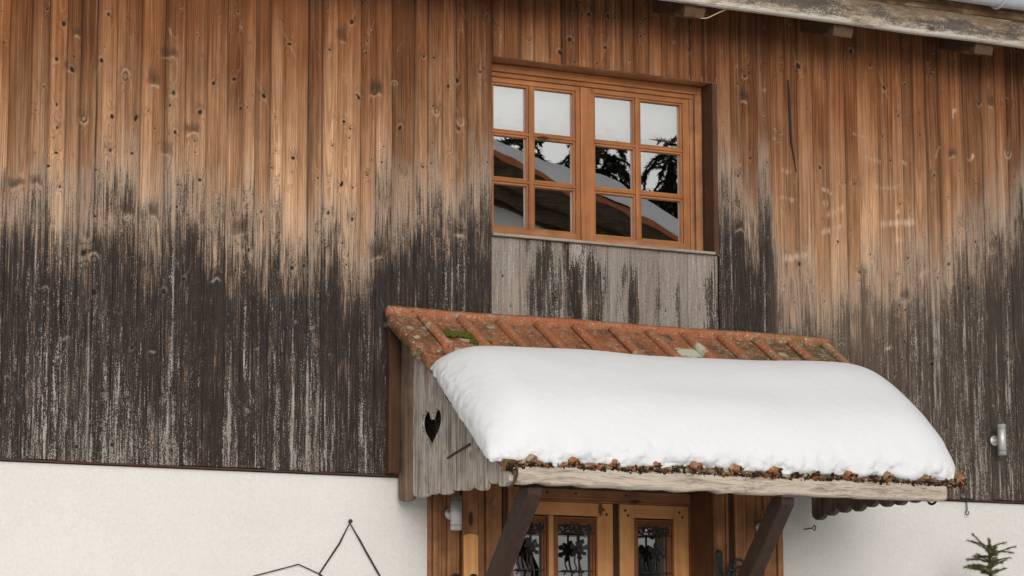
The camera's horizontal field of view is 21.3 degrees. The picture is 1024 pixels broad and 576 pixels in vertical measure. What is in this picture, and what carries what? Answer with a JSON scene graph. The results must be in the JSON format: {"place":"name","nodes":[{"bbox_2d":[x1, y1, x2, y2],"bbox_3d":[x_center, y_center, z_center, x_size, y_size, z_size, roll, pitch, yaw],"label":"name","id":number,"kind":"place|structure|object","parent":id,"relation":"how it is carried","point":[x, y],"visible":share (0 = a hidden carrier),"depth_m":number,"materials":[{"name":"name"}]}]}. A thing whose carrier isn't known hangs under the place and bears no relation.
{"place":"outdoors","nodes":[
{"label":"outdoors","id":0,"kind":"place"},
{"bbox_3d":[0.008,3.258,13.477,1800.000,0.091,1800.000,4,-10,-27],"label":"ground","id":1,"kind":"structure","parent":0,"visible":0},
{"bbox_2d":[0,0,1023,575],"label":"timber house","id":2,"kind":"structure","parent":1,"relation":"on","point":[230,230],"depth_m":13.91,"materials":[{"name":"brown wood"}]},
{"bbox_2d":[444,495,461,530],"bbox_3d":[-0.289,1.125,13.585,0.061,0.172,0.105,4,-10,-27],"label":"wall lamp","id":3,"kind":"object","parent":2,"relation":"attached to","point":[453,513],"visible":1,"depth_m":13.54,"materials":[{"name":"metal"}]},
{"bbox_2d":[492,63,702,250],"bbox_3d":[0.423,-0.684,14.501,1.334,0.912,0.075,4,-10,-27],"label":"window","id":4,"kind":"structure","parent":2,"relation":"in","point":[576,156],"depth_m":14.51,"materials":[{"name":"brown wood"}]},
{"bbox_2d":[513,487,690,575],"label":"door","id":5,"kind":"structure","parent":2,"relation":"in","point":[612,533],"depth_m":14.36,"materials":[{"name":"brown wood"}]},
{"bbox_2d":[383,305,966,575],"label":"door canopy","id":6,"kind":"object","parent":2,"relation":"attached to","point":[450,459],"visible":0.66,"depth_m":13.38,"materials":[{"name":"ceramic"}]},
{"bbox_2d":[442,330,461,337],"bbox_3d":[-0.301,0.229,13.544,0.124,0.047,0.061,4,-10,-27],"label":"moss clump","id":7,"kind":"object","parent":6,"relation":"on","point":[452,334],"visible":1,"depth_m":13.53,"materials":[{"name":"green plant"}]},
{"bbox_2d":[461,331,474,338],"bbox_3d":[-0.224,0.237,13.576,0.121,0.042,0.056,4,-10,-27],"label":"moss clump","id":8,"kind":"object","parent":6,"relation":"on","point":[467,335],"visible":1,"depth_m":13.56,"materials":[{"name":"green plant"}]},
{"bbox_2d":[469,338,491,343],"bbox_3d":[-0.156,0.268,13.552,0.133,0.043,0.058,4,-10,-27],"label":"moss clump","id":9,"kind":"object","parent":6,"relation":"on","point":[473,340],"visible":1,"depth_m":13.53,"materials":[{"name":"green plant"}]},
{"bbox_2d":[430,346,954,480],"bbox_3d":[0.897,0.618,13.439,2.668,0.693,0.934,4,-10,-27],"label":"snow mound","id":10,"kind":"object","parent":6,"relation":"on","point":[555,406],"visible":1,"depth_m":13.08,"materials":[{"name":"white snow"}]},
{"bbox_2d":[700,9,726,18],"bbox_3d":[1.067,-1.453,14.397,0.153,0.065,0.011,2,-9,-13],"label":"dry straw","id":11,"kind":"object","parent":2,"relation":"attached to","point":[713,14],"visible":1,"depth_m":14.40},
{"bbox_2d":[715,550,743,575],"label":"door bell","id":12,"kind":"object","parent":2,"relation":"attached to","point":[732,569],"depth_m":14.29,"materials":[{"name":"metal"}]},
{"bbox_2d":[755,510,765,530],"bbox_3d":[1.342,1.264,14.414,0.061,0.172,0.105,4,-10,-27],"label":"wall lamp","id":13,"kind":"object","parent":2,"relation":"attached to","point":[758,523],"visible":0.16,"depth_m":14.44,"materials":[{"name":"metal"}]},
{"bbox_2d":[989,424,1006,454],"bbox_3d":[2.722,0.850,15.204,0.058,0.172,0.099,4,-10,-27],"label":"wall lamp","id":14,"kind":"object","parent":2,"relation":"attached to","point":[999,439],"visible":1,"depth_m":15.17,"materials":[{"name":"metal"}]},
{"bbox_2d":[963,533,1016,575],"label":"potted spruce","id":15,"kind":"object","parent":1,"relation":"on","point":[993,561],"visible":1,"depth_m":14.55,"materials":[{"name":"green plant"}]},
{"bbox_3d":[-0.805,1.152,13.431,0.021,0.020,0.046,4,-10,-27],"label":"nail","id":16,"kind":"object","parent":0,"visible":0},
{"bbox_2d":[254,523,380,575],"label":"wire ornament","id":17,"kind":"object","parent":16,"relation":"hanging from","point":[335,549],"visible":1,"depth_m":13.37,"materials":[{"name":"black metal"}]}
]}

